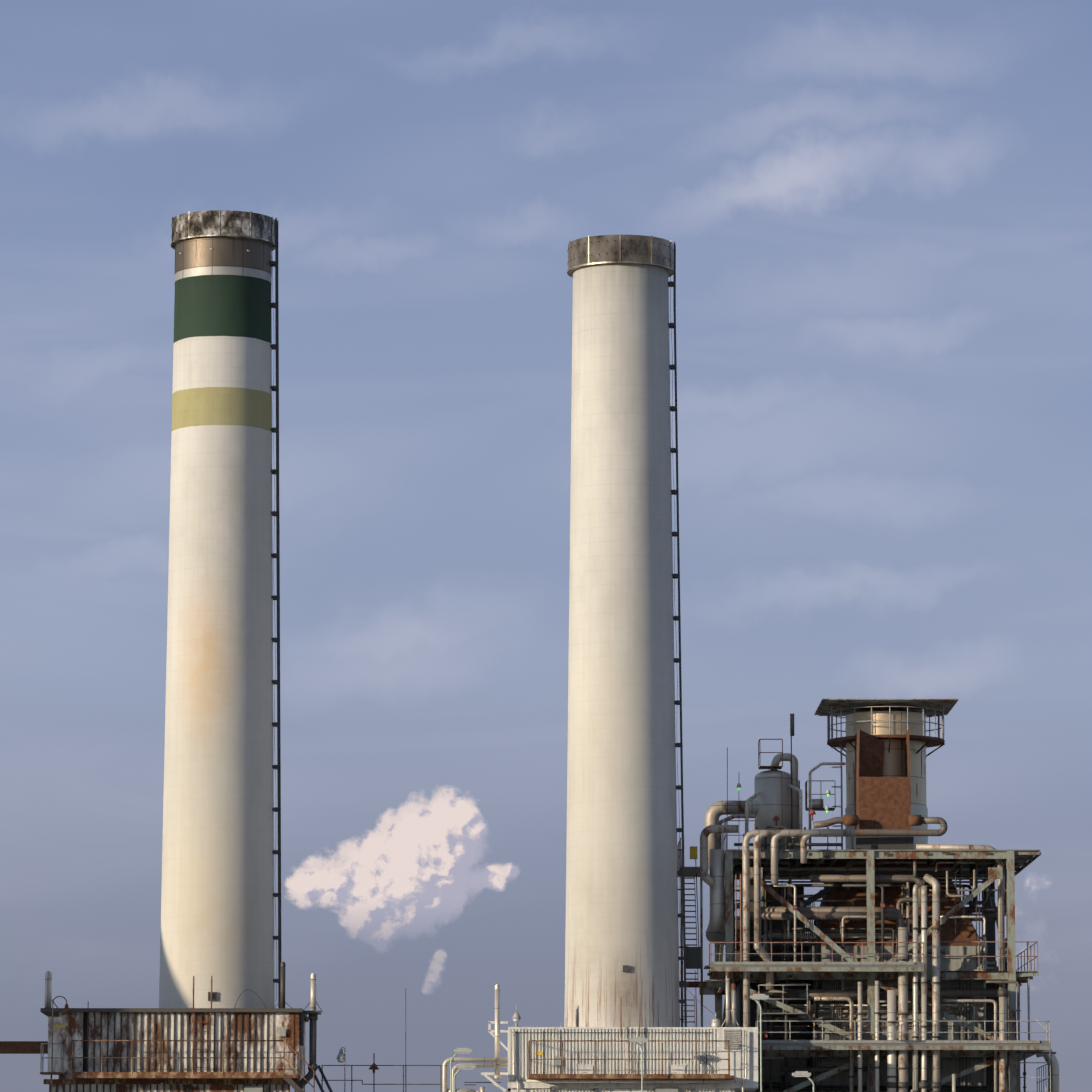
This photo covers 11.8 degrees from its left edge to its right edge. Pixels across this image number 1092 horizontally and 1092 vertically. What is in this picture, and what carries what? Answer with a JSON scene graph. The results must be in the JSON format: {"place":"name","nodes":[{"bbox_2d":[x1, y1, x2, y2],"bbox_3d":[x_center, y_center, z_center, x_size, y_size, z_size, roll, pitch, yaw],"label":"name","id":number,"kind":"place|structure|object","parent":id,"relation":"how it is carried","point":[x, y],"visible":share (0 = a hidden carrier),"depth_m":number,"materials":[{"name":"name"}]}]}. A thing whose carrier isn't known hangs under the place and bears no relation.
{"place":"outdoors","nodes":[
{"label":"outdoors","id":0,"kind":"place"},
{"bbox_2d":[0,0,1091,1091],"label":"sky","id":1,"kind":"structure","parent":0,"point":[877,214],"materials":[{"name":"blue"}]},
{"bbox_2d":[337,998,808,1076],"bbox_3d":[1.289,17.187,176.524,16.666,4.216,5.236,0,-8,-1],"label":"lamp glass","id":2,"kind":"object","parent":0,"point":[343,1060],"visible":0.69,"depth_m":177.43,"materials":[{"name":"white glass"}]},
{"label":"ground","id":3,"kind":"structure","parent":0,"visible":0},
{"bbox_2d":[48,1012,304,1091],"bbox_3d":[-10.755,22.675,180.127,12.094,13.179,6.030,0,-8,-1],"label":"building walls","id":4,"kind":"structure","parent":3,"relation":"on","point":[72,1029],"depth_m":177.93,"materials":[{"name":"metal"}]},
{"bbox_2d":[49,1012,289,1091],"bbox_3d":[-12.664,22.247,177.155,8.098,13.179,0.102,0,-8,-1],"label":"corrugated ribs","id":5,"kind":"object","parent":4,"relation":"attached to","point":[174,1049],"visible":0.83,"depth_m":177.88,"materials":[{"name":"grey metal"}]},
{"bbox_2d":[40,1008,320,1045],"bbox_3d":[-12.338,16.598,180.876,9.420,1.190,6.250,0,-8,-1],"label":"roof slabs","id":6,"kind":"structure","parent":4,"relation":"on","point":[56,1011],"depth_m":177.87,"materials":[{"name":"black metal"}]},
{"bbox_2d":[159,275,274,1007],"bbox_3d":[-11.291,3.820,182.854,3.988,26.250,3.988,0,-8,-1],"label":"chimney","id":7,"kind":"object","parent":6,"relation":"on","point":[217,906],"visible":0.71,"depth_m":181.39,"materials":[{"name":"white concrete"}]},
{"bbox_2d":[174,237,271,274],"bbox_3d":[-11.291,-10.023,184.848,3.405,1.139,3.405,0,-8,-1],"label":"metal band","id":8,"kind":"object","parent":7,"relation":"on","point":[225,251],"visible":0.56,"depth_m":183.38,"materials":[{"name":"metal"}]},
{"bbox_2d":[171,209,274,249],"bbox_3d":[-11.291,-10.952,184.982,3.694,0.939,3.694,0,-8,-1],"label":"chimney cap","id":9,"kind":"object","parent":8,"relation":"on","point":[218,221],"visible":0.69,"depth_m":183.42,"materials":[{"name":"grey metal"}]},
{"bbox_2d":[175,266,271,284],"bbox_3d":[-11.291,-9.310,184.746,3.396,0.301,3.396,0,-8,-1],"label":"white stripe","id":10,"kind":"object","parent":7,"relation":"attached to","point":[224,270],"visible":0.62,"depth_m":183.28,"materials":[{"name":"white paint"}]},
{"bbox_2d":[270,218,280,1007],"bbox_3d":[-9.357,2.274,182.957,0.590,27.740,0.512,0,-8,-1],"label":"ladder","id":11,"kind":"object","parent":7,"relation":"attached to","point":[274,513],"visible":0.98,"depth_m":182.94,"materials":[{"name":"black metal"}]},
{"bbox_2d":[54,846,947,1054],"bbox_3d":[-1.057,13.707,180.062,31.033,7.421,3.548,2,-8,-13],"label":"yellow boxes","id":12,"kind":"object","parent":4,"relation":"on","point":[693,852],"visible":0.62,"depth_m":183.24,"materials":[{"name":"yellow metal"}]},
{"bbox_2d":[51,736,1025,1091],"bbox_3d":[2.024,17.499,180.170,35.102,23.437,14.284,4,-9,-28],"label":"pipes","id":13,"kind":"object","parent":3,"relation":"on","point":[859,842],"visible":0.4,"depth_m":183.74,"materials":[{"name":"grey metal"}]},
{"bbox_2d":[83,215,673,1071],"bbox_3d":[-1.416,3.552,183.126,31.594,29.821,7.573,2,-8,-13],"label":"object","id":14,"kind":"object","parent":13,"relation":"on","point":[209,993],"visible":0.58,"depth_m":178.05,"materials":[{"name":"black"}]},
{"bbox_2d":[40,739,835,1091],"bbox_3d":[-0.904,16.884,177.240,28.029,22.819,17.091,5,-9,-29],"label":"tan rails","id":15,"kind":"object","parent":13,"relation":"on","point":[204,1077],"visible":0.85,"depth_m":177.00,"materials":[{"name":"beige metal"}]},
{"bbox_2d":[40,706,1050,1091],"bbox_3d":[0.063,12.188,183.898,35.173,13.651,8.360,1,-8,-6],"label":"pale rails","id":16,"kind":"object","parent":15,"relation":"on","point":[920,1032],"visible":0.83,"depth_m":182.12,"materials":[{"name":"grey metal"}]},
{"bbox_2d":[192,838,1037,1039],"bbox_3d":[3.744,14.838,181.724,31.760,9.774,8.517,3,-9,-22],"label":"red rails","id":17,"kind":"object","parent":15,"relation":"attached to","point":[771,953],"visible":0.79,"depth_m":182.51,"materials":[{"name":"red metal"}]},
{"bbox_2d":[0,715,1007,1073],"bbox_3d":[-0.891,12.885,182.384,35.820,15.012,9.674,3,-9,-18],"label":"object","id":18,"kind":"object","parent":13,"relation":"on","point":[880,801],"visible":0.44,"depth_m":184.72,"materials":[{"name":"metal"}]},
{"bbox_2d":[45,753,1058,1091],"bbox_3d":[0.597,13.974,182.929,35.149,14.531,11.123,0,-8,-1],"label":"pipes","id":19,"kind":"object","parent":13,"relation":"attached to","point":[767,801],"visible":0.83,"depth_m":182.87,"materials":[{"name":"grey metal"}]},
{"bbox_2d":[756,809,884,1037],"bbox_3d":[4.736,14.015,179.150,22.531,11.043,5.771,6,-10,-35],"label":"valves","id":20,"kind":"object","parent":13,"relation":"attached to","point":[776,817],"visible":0.58,"depth_m":184.39,"materials":[{"name":"metal"}]},
{"bbox_2d":[845,711,926,807],"bbox_3d":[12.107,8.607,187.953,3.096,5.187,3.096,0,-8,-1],"label":"exhaust stack","id":21,"kind":"object","parent":13,"relation":"on","point":[894,765],"visible":0.44,"depth_m":187.01,"materials":[{"name":"metal"}]},
{"bbox_2d":[724,714,1055,1091],"bbox_3d":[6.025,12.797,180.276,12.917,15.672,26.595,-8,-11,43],"label":"pipes","id":22,"kind":"object","parent":13,"relation":"on","point":[774,913],"visible":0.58,"depth_m":183.76,"materials":[{"name":"metal"}]},
{"bbox_2d":[481,1021,757,1091],"bbox_3d":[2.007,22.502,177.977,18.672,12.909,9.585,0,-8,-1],"label":"building walls","id":23,"kind":"structure","parent":3,"relation":"on","point":[616,1050],"depth_m":178.00,"materials":[{"name":"metal"}]},
{"bbox_2d":[299,1013,740,1048],"bbox_3d":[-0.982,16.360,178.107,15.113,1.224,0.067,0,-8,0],"label":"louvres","id":24,"kind":"object","parent":23,"relation":"attached to","point":[724,1036],"visible":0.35,"depth_m":178.03,"materials":[{"name":"grey"}]},
{"bbox_2d":[244,834,837,1091],"bbox_3d":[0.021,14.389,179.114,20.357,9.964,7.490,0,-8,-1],"label":"grey boxes","id":25,"kind":"object","parent":23,"relation":"on","point":[283,1034],"visible":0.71,"depth_m":177.77,"materials":[{"name":"grey metal"}]},
{"bbox_2d":[180,248,910,1091],"bbox_3d":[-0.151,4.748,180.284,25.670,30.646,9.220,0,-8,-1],"label":"lamps","id":26,"kind":"object","parent":23,"relation":"on","point":[342,1052],"visible":0.81,"depth_m":178.41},
{"bbox_2d":[564,264,679,1026],"bbox_3d":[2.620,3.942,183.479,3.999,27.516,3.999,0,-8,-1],"label":"chimney","id":27,"kind":"object","parent":23,"relation":"on","point":[621,880],"visible":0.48,"depth_m":182.01,"materials":[{"name":"white concrete"}]},
{"bbox_2d":[567,234,673,277],"bbox_3d":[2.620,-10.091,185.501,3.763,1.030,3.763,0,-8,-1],"label":"chimney cap","id":28,"kind":"object","parent":27,"relation":"on","point":[627,246],"visible":0.69,"depth_m":183.92,"materials":[{"name":"grey metal"}]},
{"bbox_2d":[668,242,686,1026],"bbox_3d":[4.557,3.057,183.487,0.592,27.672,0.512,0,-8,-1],"label":"ladder","id":29,"kind":"object","parent":27,"relation":"attached to","point":[672,367],"visible":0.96,"depth_m":183.43,"materials":[{"name":"black metal"}]},
{"bbox_2d":[450,1000,814,1091],"bbox_3d":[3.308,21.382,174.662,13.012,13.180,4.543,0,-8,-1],"label":"vertical pipes","id":30,"kind":"object","parent":23,"relation":"on","point":[637,1043],"visible":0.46,"depth_m":177.19,"materials":[{"name":"grey metal"}]},
{"bbox_2d":[679,699,1049,1091],"bbox_3d":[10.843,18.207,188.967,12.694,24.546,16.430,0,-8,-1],"label":"steel frame","id":31,"kind":"object","parent":3,"relation":"on","point":[715,984],"visible":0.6,"depth_m":182.61,"materials":[{"name":"grey metal"}]},
{"bbox_2d":[700,800,1008,1091],"bbox_3d":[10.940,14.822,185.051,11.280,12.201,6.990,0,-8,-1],"label":"pipes","id":32,"kind":"object","parent":31,"relation":"attached to","point":[714,829],"visible":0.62,"depth_m":182.34,"materials":[{"name":"metal"}]},
{"bbox_2d":[678,849,1049,1060],"bbox_3d":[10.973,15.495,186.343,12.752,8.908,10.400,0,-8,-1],"label":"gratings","id":33,"kind":"object","parent":31,"relation":"on","point":[691,871],"visible":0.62,"depth_m":181.23,"materials":[{"name":"grey metal"}]},
{"bbox_2d":[714,706,1039,1091],"bbox_3d":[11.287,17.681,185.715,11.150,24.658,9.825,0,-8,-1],"label":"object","id":34,"kind":"object","parent":3,"relation":"on","point":[949,1066],"visible":0.19,"depth_m":183.75,"materials":[{"name":"grey metal"}]}
]}

